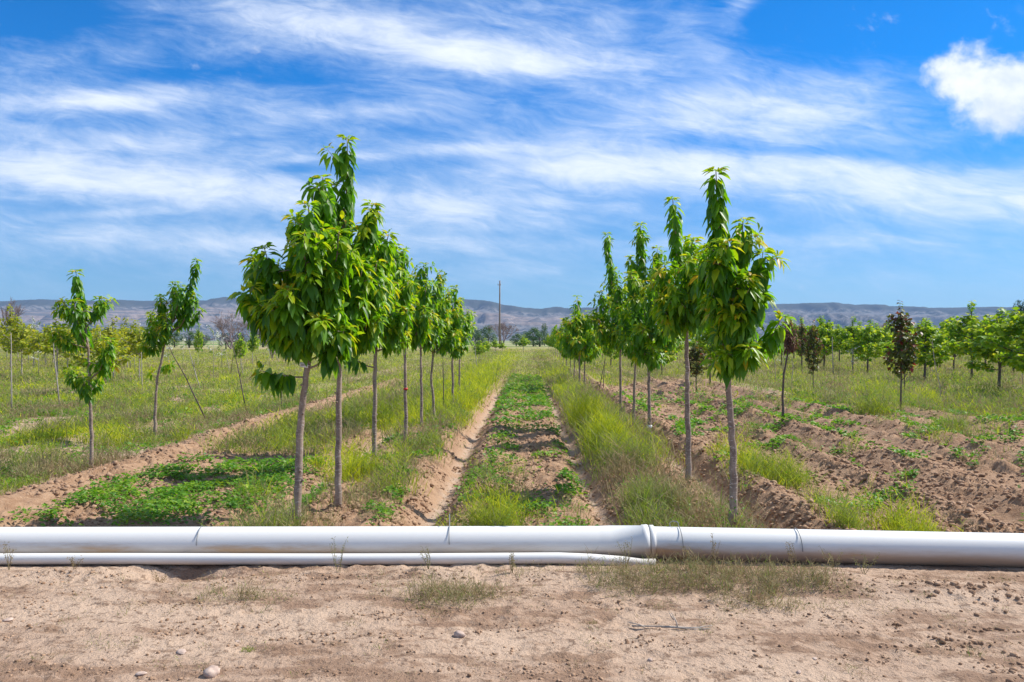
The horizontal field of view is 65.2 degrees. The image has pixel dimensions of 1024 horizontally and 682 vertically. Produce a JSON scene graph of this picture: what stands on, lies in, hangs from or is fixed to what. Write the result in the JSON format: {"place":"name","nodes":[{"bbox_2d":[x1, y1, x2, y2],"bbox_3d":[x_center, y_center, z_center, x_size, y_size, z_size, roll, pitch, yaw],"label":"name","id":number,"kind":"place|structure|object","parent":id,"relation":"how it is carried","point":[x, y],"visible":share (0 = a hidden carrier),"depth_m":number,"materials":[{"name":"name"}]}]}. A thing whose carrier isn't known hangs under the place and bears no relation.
{"place":"outdoors","nodes":[
{"label":"outdoors","id":0,"kind":"place"},
{"bbox_2d":[0,361,1020,530],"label":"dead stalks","id":1,"kind":"object","parent":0,"point":[226,446],"visible":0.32,"depth_m":18.04,"materials":[{"name":"brown plant"}]},
{"bbox_2d":[0,297,1022,340],"bbox_3d":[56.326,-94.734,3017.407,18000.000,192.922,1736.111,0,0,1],"label":"hills","id":2,"kind":"structure","parent":0,"point":[522,319],"depth_m":3083.71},
{"bbox_2d":[0,341,1023,681],"bbox_3d":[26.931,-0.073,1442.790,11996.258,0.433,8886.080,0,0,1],"label":"ground","id":3,"kind":"structure","parent":0,"point":[702,653],"depth_m":5.41,"materials":[{"name":"soil"}]},
{"bbox_2d":[3,542,13,569],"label":"dry stem","id":4,"kind":"object","parent":3,"relation":"on","point":[6,545],"visible":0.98,"depth_m":6.04,"materials":[{"name":"beige plant"}]},
{"bbox_2d":[11,338,11,413],"bbox_3d":[-12.828,0.851,20.504,0.035,2.112,0.199,0,0,-31],"label":"bare whip","id":5,"kind":"object","parent":3,"relation":"on","point":[11,374],"visible":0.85,"depth_m":20.49,"materials":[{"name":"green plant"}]},
{"bbox_2d":[0,297,25,327],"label":"bare tree","id":6,"kind":"object","parent":3,"relation":"on","point":[6,315],"visible":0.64,"depth_m":162.18,"materials":[{"name":"plant"}]},
{"bbox_2d":[0,304,37,366],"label":"sapling","id":7,"kind":"object","parent":3,"relation":"on","point":[11,320],"visible":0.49,"depth_m":53.02,"materials":[{"name":"green plant"}]},
{"bbox_2d":[0,317,48,372],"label":"sapling","id":8,"kind":"object","parent":3,"relation":"on","point":[19,346],"visible":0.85,"depth_m":39.32,"materials":[{"name":"green plant"}]},
{"bbox_2d":[24,314,82,376],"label":"sapling","id":9,"kind":"object","parent":3,"relation":"on","point":[47,348],"visible":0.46,"depth_m":35.59,"materials":[{"name":"green plant"}]},
{"bbox_2d":[51,328,59,406],"bbox_3d":[-12.414,0.753,21.767,0.293,2.262,0.040,0,0,8],"label":"bare whip","id":10,"kind":"object","parent":3,"relation":"on","point":[56,371],"visible":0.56,"depth_m":21.76,"materials":[{"name":"brown plant"}]},
{"bbox_2d":[40,322,93,372],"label":"sapling","id":11,"kind":"object","parent":3,"relation":"on","point":[74,339],"visible":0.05,"depth_m":42.73,"materials":[{"name":"green plant"}]},
{"bbox_2d":[40,408,96,430],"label":"weed clump","id":12,"kind":"object","parent":3,"relation":"on","point":[57,419],"visible":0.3,"depth_m":16.37,"materials":[{"name":"green plant"}]},
{"bbox_2d":[47,269,120,467],"bbox_3d":[-6.097,0.443,11.517,1.026,2.965,0.683,0,0,1],"label":"cherry tree","id":13,"kind":"object","parent":3,"relation":"on","point":[81,332],"visible":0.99,"depth_m":11.47,"materials":[{"name":"green plant"}]},
{"bbox_2d":[63,327,135,387],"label":"sapling","id":14,"kind":"object","parent":3,"relation":"on","point":[79,359],"visible":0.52,"depth_m":27.19,"materials":[{"name":"green plant"}]},
{"bbox_2d":[89,315,143,373],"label":"sapling","id":15,"kind":"object","parent":3,"relation":"on","point":[112,333],"visible":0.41,"depth_m":39.45,"materials":[{"name":"green plant"}]},
{"bbox_2d":[99,317,143,366],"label":"sapling","id":16,"kind":"object","parent":3,"relation":"on","point":[124,334],"visible":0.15,"depth_m":50.82,"materials":[{"name":"green plant"}]},
{"bbox_2d":[115,320,165,380],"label":"sapling","id":17,"kind":"object","parent":3,"relation":"on","point":[134,348],"visible":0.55,"depth_m":35.50,"materials":[{"name":"green plant"}]},
{"bbox_2d":[138,258,206,438],"bbox_3d":[-6.354,0.180,14.931,1.215,3.468,0.880,0,0,1],"label":"cherry tree","id":18,"kind":"object","parent":3,"relation":"on","point":[182,309],"visible":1,"depth_m":14.85,"materials":[{"name":"green plant"}]},
{"bbox_2d":[169,331,182,346],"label":"distant tree","id":19,"kind":"object","parent":3,"relation":"on","point":[176,335],"visible":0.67,"depth_m":201.22,"materials":[{"name":"green plant"}]},
{"bbox_2d":[168,345,205,418],"bbox_3d":[-7.357,0.978,18.178,0.902,1.858,0.034,0,0,-8],"label":"bare whip","id":20,"kind":"object","parent":3,"relation":"on","point":[189,385],"visible":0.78,"depth_m":18.17,"materials":[{"name":"brown plant"}]},
{"bbox_2d":[180,330,195,347],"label":"distant tree","id":21,"kind":"object","parent":3,"relation":"on","point":[188,343],"visible":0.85,"depth_m":191.13,"materials":[{"name":"green plant"}]},
{"bbox_2d":[194,323,204,351],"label":"tree","id":22,"kind":"object","parent":3,"relation":"on","point":[198,334],"visible":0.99,"depth_m":57.44,"materials":[{"name":"green plant"}]},
{"bbox_2d":[203,665,220,677],"bbox_3d":[-1.607,1.775,4.288,0.080,0.065,0.105,0,0,20],"label":"stone","id":23,"kind":"object","parent":3,"relation":"on","point":[212,671],"visible":0.96,"depth_m":4.26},
{"bbox_2d":[206,325,220,375],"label":"blossom sapling","id":24,"kind":"object","parent":3,"relation":"on","point":[218,336],"visible":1,"depth_m":38.88,"materials":[{"name":"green plant"}]},
{"bbox_2d":[202,311,246,349],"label":"bare tree","id":25,"kind":"object","parent":3,"relation":"on","point":[220,321],"visible":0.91,"depth_m":151.08,"materials":[{"name":"plant"}]},
{"bbox_2d":[232,344,245,407],"bbox_3d":[-6.827,0.964,20.031,0.457,1.858,0.083,0,0,11],"label":"bare whip","id":26,"kind":"object","parent":3,"relation":"on","point":[239,376],"visible":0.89,"depth_m":20.05,"materials":[{"name":"brown plant"}]},
{"bbox_2d":[232,332,248,366],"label":"tree","id":27,"kind":"object","parent":3,"relation":"on","point":[240,346],"visible":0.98,"depth_m":50.72,"materials":[{"name":"green plant"}]},
{"bbox_2d":[220,319,260,346],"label":"bare tree","id":28,"kind":"object","parent":3,"relation":"on","point":[228,340],"visible":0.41,"depth_m":155.91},
{"bbox_2d":[247,331,259,365],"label":"tree","id":29,"kind":"object","parent":3,"relation":"on","point":[254,344],"visible":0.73,"depth_m":57.34,"materials":[{"name":"green plant"}]},
{"bbox_2d":[226,174,376,525],"bbox_3d":[-2.030,0.137,7.796,1.393,3.563,1.398,0,0,1],"label":"cherry tree","id":30,"kind":"object","parent":3,"relation":"on","point":[301,306],"visible":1,"depth_m":7.55,"materials":[{"name":"green plant"}]},
{"bbox_2d":[0,524,649,558],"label":"irrigation pipe","id":31,"kind":"object","parent":3,"relation":"on","point":[603,540],"visible":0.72,"depth_m":6.30,"materials":[{"name":"white plastic"}]},
{"bbox_2d":[0,552,655,564],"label":"thin pipe","id":32,"kind":"object","parent":3,"relation":"on","point":[278,558],"visible":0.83,"depth_m":6.20,"materials":[{"name":"white plastic"}]},
{"bbox_2d":[331,536,347,571],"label":"dry stem","id":33,"kind":"object","parent":3,"relation":"on","point":[334,550],"visible":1,"depth_m":6.00,"materials":[{"name":"beige plant"}]},
{"bbox_2d":[341,452,372,478],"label":"weed clump","id":34,"kind":"object","parent":3,"relation":"on","point":[359,465],"visible":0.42,"depth_m":10.63,"materials":[{"name":"green plant"}]},
{"bbox_2d":[318,134,398,506],"bbox_3d":[-1.794,-0.172,8.617,1.150,4.104,1.310,0,0,1],"label":"cherry tree","id":35,"kind":"object","parent":3,"relation":"on","point":[368,238],"visible":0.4,"depth_m":8.50,"materials":[{"name":"green plant"}]},
{"bbox_2d":[344,233,420,464],"bbox_3d":[-1.899,0.133,11.370,1.189,3.520,1.289,0,0,1],"label":"cherry tree","id":36,"kind":"object","parent":3,"relation":"on","point":[394,337],"visible":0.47,"depth_m":11.38,"materials":[{"name":"green plant"}]},
{"bbox_2d":[389,248,438,442],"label":"cherry tree","id":37,"kind":"object","parent":3,"relation":"on","point":[421,328],"visible":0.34,"depth_m":13.54,"materials":[{"name":"green plant"}]},
{"bbox_2d":[412,426,442,446],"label":"weed clump","id":38,"kind":"object","parent":3,"relation":"on","point":[436,437],"visible":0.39,"depth_m":13.32,"materials":[{"name":"green plant"}]},
{"bbox_2d":[408,261,451,424],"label":"cherry tree","id":39,"kind":"object","parent":3,"relation":"on","point":[436,329],"visible":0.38,"depth_m":16.50,"materials":[{"name":"green plant"}]},
{"bbox_2d":[422,270,467,417],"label":"cherry tree","id":40,"kind":"object","parent":3,"relation":"on","point":[449,340],"visible":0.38,"depth_m":17.41,"materials":[{"name":"green plant"}]},
{"bbox_2d":[438,285,477,403],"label":"cherry tree","id":41,"kind":"object","parent":3,"relation":"on","point":[458,352],"visible":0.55,"depth_m":20.17,"materials":[{"name":"green plant"}]},
{"bbox_2d":[454,630,465,637],"bbox_3d":[-0.315,1.761,4.801,0.080,0.046,0.059,0,0,33],"label":"stone","id":42,"kind":"object","parent":3,"relation":"on","point":[459,633],"visible":1,"depth_m":4.78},
{"bbox_2d":[458,297,473,394],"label":"cherry tree","id":43,"kind":"object","parent":3,"relation":"on","point":[467,336],"visible":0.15,"depth_m":24.32,"materials":[{"name":"green plant"}]},
{"bbox_2d":[471,340,486,354],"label":"tree","id":44,"kind":"object","parent":3,"relation":"on","point":[478,348],"visible":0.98,"depth_m":69.01,"materials":[{"name":"green plant"}]},
{"bbox_2d":[481,338,492,350],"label":"tree","id":45,"kind":"object","parent":3,"relation":"on","point":[487,345],"visible":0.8,"depth_m":87.23,"materials":[{"name":"green plant"}]},
{"bbox_2d":[479,326,497,343],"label":"distant tree","id":46,"kind":"object","parent":3,"relation":"on","point":[485,334],"visible":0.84,"depth_m":209.87,"materials":[{"name":"green plant"}]},
{"bbox_2d":[450,487,533,525],"bbox_3d":[-0.173,1.595,7.587,0.879,0.563,0.698,0,0,1],"label":"weed clump","id":47,"kind":"object","parent":3,"relation":"on","point":[486,514],"visible":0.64,"depth_m":7.56,"materials":[{"name":"green plant"}]},
{"bbox_2d":[499,281,500,342],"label":"utility pole","id":48,"kind":"object","parent":3,"relation":"on","point":[499,315],"visible":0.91,"depth_m":169.94,"materials":[{"name":"brown wood"}]},
{"bbox_2d":[489,321,519,347],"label":"bare tree","id":49,"kind":"object","parent":3,"relation":"on","point":[503,327],"visible":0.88,"depth_m":190.09,"materials":[{"name":"plant"}]},
{"bbox_2d":[5,371,1011,522],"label":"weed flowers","id":50,"kind":"object","parent":3,"relation":"on","point":[446,409],"visible":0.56,"depth_m":18.29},
{"bbox_2d":[0,424,1018,681],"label":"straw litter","id":51,"kind":"object","parent":3,"relation":"on","point":[520,592],"visible":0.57,"depth_m":5.39,"materials":[{"name":"beige plant"}]},
{"bbox_2d":[0,348,1023,531],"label":"wild grass","id":52,"kind":"structure","parent":3,"relation":"on","point":[471,394],"depth_m":18.10,"materials":[{"name":"plant"}]},
{"bbox_2d":[0,373,1023,526],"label":"ground cover","id":53,"kind":"object","parent":3,"relation":"on","point":[180,490],"visible":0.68,"depth_m":11.21,"materials":[{"name":"green plant"}]},
{"bbox_2d":[0,374,1023,681],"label":"soil clods","id":54,"kind":"object","parent":3,"relation":"on","point":[928,496],"visible":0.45,"depth_m":9.25,"materials":[{"name":"soil"}]},
{"bbox_2d":[0,368,1023,527],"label":"leafy weeds","id":55,"kind":"object","parent":3,"relation":"on","point":[86,449],"visible":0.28,"depth_m":18.44,"materials":[{"name":"green plant"}]},
{"bbox_2d":[0,393,1023,681],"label":"dry weeds","id":56,"kind":"object","parent":3,"relation":"on","point":[740,567],"visible":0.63,"depth_m":5.66,"materials":[{"name":"green plant"}]},
{"bbox_2d":[509,333,522,345],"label":"distant tree","id":57,"kind":"object","parent":3,"relation":"on","point":[517,337],"visible":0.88,"depth_m":239.76,"materials":[{"name":"green plant"}]},
{"bbox_2d":[515,334,530,352],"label":"tree","id":58,"kind":"object","parent":3,"relation":"on","point":[524,342],"visible":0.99,"depth_m":113.88,"materials":[{"name":"green plant"}]},
{"bbox_2d":[523,327,542,344],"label":"distant tree","id":59,"kind":"object","parent":3,"relation":"on","point":[532,335],"visible":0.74,"depth_m":229.31,"materials":[{"name":"green plant"}]},
{"bbox_2d":[532,332,545,346],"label":"distant tree","id":60,"kind":"object","parent":3,"relation":"on","point":[535,338],"visible":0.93,"depth_m":219.34,"materials":[{"name":"green plant"}]},
{"bbox_2d":[554,334,570,373],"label":"cherry tree","id":61,"kind":"object","parent":3,"relation":"on","point":[563,355],"visible":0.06,"depth_m":42.29,"materials":[{"name":"green plant"}]},
{"bbox_2d":[554,314,575,378],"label":"cherry tree","id":62,"kind":"object","parent":3,"relation":"on","point":[567,331],"visible":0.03,"depth_m":35.30,"materials":[{"name":"green plant"}]},
{"bbox_2d":[550,295,605,385],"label":"cherry tree","id":63,"kind":"object","parent":3,"relation":"on","point":[581,342],"visible":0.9,"depth_m":28.21,"materials":[{"name":"green plant"}]},
{"bbox_2d":[559,310,607,385],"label":"cherry tree","id":64,"kind":"object","parent":3,"relation":"on","point":[593,355],"visible":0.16,"depth_m":31.01,"materials":[{"name":"green plant"}]},
{"bbox_2d":[556,384,625,429],"bbox_3d":[1.571,1.285,16.122,1.587,1.084,1.213,0,0,1],"label":"weed clump","id":65,"kind":"object","parent":3,"relation":"on","point":[579,413],"visible":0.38,"depth_m":16.14,"materials":[{"name":"green plant"}]},
{"bbox_2d":[585,232,627,415],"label":"cherry tree","id":66,"kind":"object","parent":3,"relation":"on","point":[605,337],"visible":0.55,"depth_m":16.90,"materials":[{"name":"green plant"}]},
{"bbox_2d":[601,344,622,364],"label":"maple tree","id":67,"kind":"object","parent":3,"relation":"on","point":[608,352],"visible":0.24,"depth_m":50.11,"materials":[{"name":"green plant"}]},
{"bbox_2d":[571,398,654,452],"bbox_3d":[1.535,1.346,12.579,1.428,0.963,1.510,0,0,-25],"label":"weed clump","id":68,"kind":"object","parent":3,"relation":"on","point":[605,422],"visible":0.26,"depth_m":12.54,"materials":[{"name":"green plant"}]},
{"bbox_2d":[583,423,658,472],"bbox_3d":[1.597,1.481,11.309,1.287,0.684,1.262,0,0,1],"label":"weed clump","id":69,"kind":"object","parent":3,"relation":"on","point":[625,449],"visible":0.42,"depth_m":11.19,"materials":[{"name":"green plant"}]},
{"bbox_2d":[617,540,631,570],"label":"dry stem","id":70,"kind":"object","parent":3,"relation":"on","point":[625,558],"visible":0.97,"depth_m":5.97,"materials":[{"name":"beige plant"}]},
{"bbox_2d":[607,255,654,423],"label":"cherry tree","id":71,"kind":"object","parent":3,"relation":"on","point":[620,293],"visible":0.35,"depth_m":15.94,"materials":[{"name":"green plant"}]},
{"bbox_2d":[615,222,683,432],"bbox_3d":[2.533,-0.092,14.429,1.306,4.139,1.236,0,0,1],"label":"cherry tree","id":72,"kind":"object","parent":3,"relation":"on","point":[641,334],"visible":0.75,"depth_m":14.34,"materials":[{"name":"green plant"}]},
{"bbox_2d":[617,461,708,518],"bbox_3d":[1.572,1.527,8.374,1.024,0.621,0.930,0,0,1],"label":"weed clump","id":73,"kind":"object","parent":3,"relation":"on","point":[643,488],"visible":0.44,"depth_m":8.34,"materials":[{"name":"green plant"}]},
{"bbox_2d":[654,338,677,373],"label":"maple tree","id":74,"kind":"object","parent":3,"relation":"on","point":[668,361],"visible":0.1,"depth_m":41.95,"materials":[{"name":"green plant"}]},
{"bbox_2d":[629,612,712,629],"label":"dead branch","id":75,"kind":"object","parent":3,"relation":"on","point":[644,626],"visible":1,"depth_m":4.95,"materials":[{"name":"wood"}]},
{"bbox_2d":[648,196,709,481],"bbox_3d":[2.184,0.026,9.940,1.014,3.656,1.364,0,0,1],"label":"cherry tree","id":76,"kind":"object","parent":3,"relation":"on","point":[674,313],"visible":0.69,"depth_m":9.75,"materials":[{"name":"green plant"}]},
{"bbox_2d":[674,334,694,355],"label":"maple tree","id":77,"kind":"object","parent":3,"relation":"on","point":[680,347],"visible":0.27,"depth_m":74.78,"materials":[{"name":"green plant"}]},
{"bbox_2d":[684,341,710,391],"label":"maroon tree","id":78,"kind":"object","parent":3,"relation":"on","point":[696,354],"visible":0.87,"depth_m":26.86,"materials":[{"name":"brown plant"}]},
{"bbox_2d":[694,332,719,383],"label":"maple tree","id":79,"kind":"object","parent":3,"relation":"on","point":[702,341],"visible":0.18,"depth_m":33.24,"materials":[{"name":"green plant"}]},
{"bbox_2d":[710,533,721,571],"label":"dry stem","id":80,"kind":"object","parent":3,"relation":"on","point":[712,541],"visible":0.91,"depth_m":5.94,"materials":[{"name":"beige plant"}]},
{"bbox_2d":[688,166,796,527],"bbox_3d":[2.157,0.095,7.555,1.019,3.481,1.051,0,0,1],"label":"cherry tree","id":81,"kind":"object","parent":3,"relation":"on","point":[735,291],"visible":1,"depth_m":7.36,"materials":[{"name":"green plant"}]},
{"bbox_2d":[729,444,817,488],"bbox_3d":[3.458,1.584,10.379,1.310,0.594,1.050,0,0,1],"label":"weed clump","id":82,"kind":"object","parent":3,"relation":"on","point":[783,464],"visible":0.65,"depth_m":10.38,"materials":[{"name":"green plant"}]},
{"bbox_2d":[780,315,801,420],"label":"dead sapling","id":83,"kind":"object","parent":3,"relation":"on","point":[788,341],"visible":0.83,"depth_m":17.14,"materials":[{"name":"brown plant"}]},
{"bbox_2d":[785,541,796,568],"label":"dry stem","id":84,"kind":"object","parent":3,"relation":"on","point":[790,552],"visible":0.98,"depth_m":5.94,"materials":[{"name":"beige plant"}]},
{"bbox_2d":[785,317,810,364],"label":"maple tree","id":85,"kind":"object","parent":3,"relation":"on","point":[798,336],"visible":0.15,"depth_m":54.30,"materials":[{"name":"green plant"}]},
{"bbox_2d":[796,318,807,358],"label":"maroon tree","id":86,"kind":"object","parent":3,"relation":"on","point":[801,329],"visible":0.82,"depth_m":42.02,"materials":[{"name":"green plant"}]},
{"bbox_2d":[803,320,826,392],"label":"maroon tree","id":87,"kind":"object","parent":3,"relation":"on","point":[812,342],"visible":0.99,"depth_m":26.28,"materials":[{"name":"brown plant"}]},
{"bbox_2d":[807,315,840,369],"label":"maple tree","id":88,"kind":"object","parent":3,"relation":"on","point":[825,330],"visible":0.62,"depth_m":49.91,"materials":[{"name":"green plant"}]},
{"bbox_2d":[648,525,1023,567],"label":"irrigation pipe","id":89,"kind":"object","parent":3,"relation":"on","point":[980,549],"visible":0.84,"depth_m":6.21,"materials":[{"name":"white plastic"}]},
{"bbox_2d":[825,324,847,360],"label":"maple tree","id":90,"kind":"object","parent":3,"relation":"on","point":[838,350],"visible":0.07,"depth_m":63.38,"materials":[{"name":"green plant"}]},
{"bbox_2d":[821,494,870,529],"bbox_3d":[3.121,1.597,7.475,0.480,0.417,0.462,0,0,-42],"label":"weed clump","id":91,"kind":"object","parent":3,"relation":"on","point":[845,515],"visible":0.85,"depth_m":7.47,"materials":[{"name":"green plant"}]},
{"bbox_2d":[830,318,865,368],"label":"maple tree","id":92,"kind":"object","parent":3,"relation":"on","point":[848,334],"visible":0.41,"depth_m":48.91,"materials":[{"name":"green plant"}]},
{"bbox_2d":[853,554,879,573],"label":"dry stem","id":93,"kind":"object","parent":3,"relation":"on","point":[863,567],"visible":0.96,"depth_m":5.92,"materials":[{"name":"beige plant"}]},
{"bbox_2d":[841,319,894,371],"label":"maple tree","id":94,"kind":"object","parent":3,"relation":"on","point":[866,335],"visible":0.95,"depth_m":43.96,"materials":[{"name":"green plant"}]},
{"bbox_2d":[850,376,892,393],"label":"weed clump","id":95,"kind":"object","parent":3,"relation":"on","point":[861,387],"visible":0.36,"depth_m":26.79,"materials":[{"name":"green plant"}]},
{"bbox_2d":[848,385,905,416],"bbox_3d":[8.917,1.452,19.768,1.577,0.823,1.506,0,0,1],"label":"weed clump","id":96,"kind":"object","parent":3,"relation":"on","point":[876,405],"visible":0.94,"depth_m":19.69,"materials":[{"name":"green plant"}]},
{"bbox_2d":[871,322,894,365],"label":"maple tree","id":97,"kind":"object","parent":3,"relation":"on","point":[884,332],"visible":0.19,"depth_m":56.48,"materials":[{"name":"green plant"}]},
{"bbox_2d":[882,300,922,411],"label":"maroon tree","id":98,"kind":"object","parent":3,"relation":"on","point":[900,352],"visible":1,"depth_m":20.87,"materials":[{"name":"brown plant"}]},
{"bbox_2d":[880,515,946,531],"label":"weed clump","id":99,"kind":"object","parent":3,"relation":"on","point":[917,528],"visible":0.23,"depth_m":7.46,"materials":[{"name":"green plant"}]},
{"bbox_2d":[891,318,961,379],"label":"maple tree","id":100,"kind":"object","parent":3,"relation":"on","point":[927,347],"visible":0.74,"depth_m":35.42,"materials":[{"name":"green plant"}]},
{"bbox_2d":[909,408,977,431],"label":"weed clump","id":101,"kind":"object","parent":3,"relation":"on","point":[956,419],"visible":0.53,"depth_m":16.17,"materials":[{"name":"green plant"}]},
{"bbox_2d":[934,316,965,369],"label":"maple tree","id":102,"kind":"object","parent":3,"relation":"on","point":[950,353],"visible":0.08,"depth_m":46.36,"materials":[{"name":"green plant"}]},
{"bbox_2d":[932,300,1005,377],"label":"maple tree","id":103,"kind":"object","parent":3,"relation":"on","point":[957,333],"visible":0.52,"depth_m":37.01,"materials":[{"name":"green plant"}]},
{"bbox_2d":[957,307,1023,388],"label":"maple tree","id":104,"kind":"object","parent":3,"relation":"on","point":[980,351],"visible":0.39,"depth_m":29.17,"materials":[{"name":"green plant"}]},
{"bbox_2d":[977,306,1023,373],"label":"maple tree","id":105,"kind":"object","parent":3,"relation":"on","point":[1017,363],"visible":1,"depth_m":25.40,"materials":[{"name":"green plant"}]},
{"bbox_2d":[1013,300,1023,321],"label":"distant tree","id":106,"kind":"object","parent":3,"relation":"on","point":[1021,307],"visible":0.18,"depth_m":108.89,"materials":[{"name":"green plant"}]},
{"bbox_2d":[0,0,1023,308],"label":"sky","id":107,"kind":"structure","parent":0,"point":[878,145],"materials":[{"name":"blue"}]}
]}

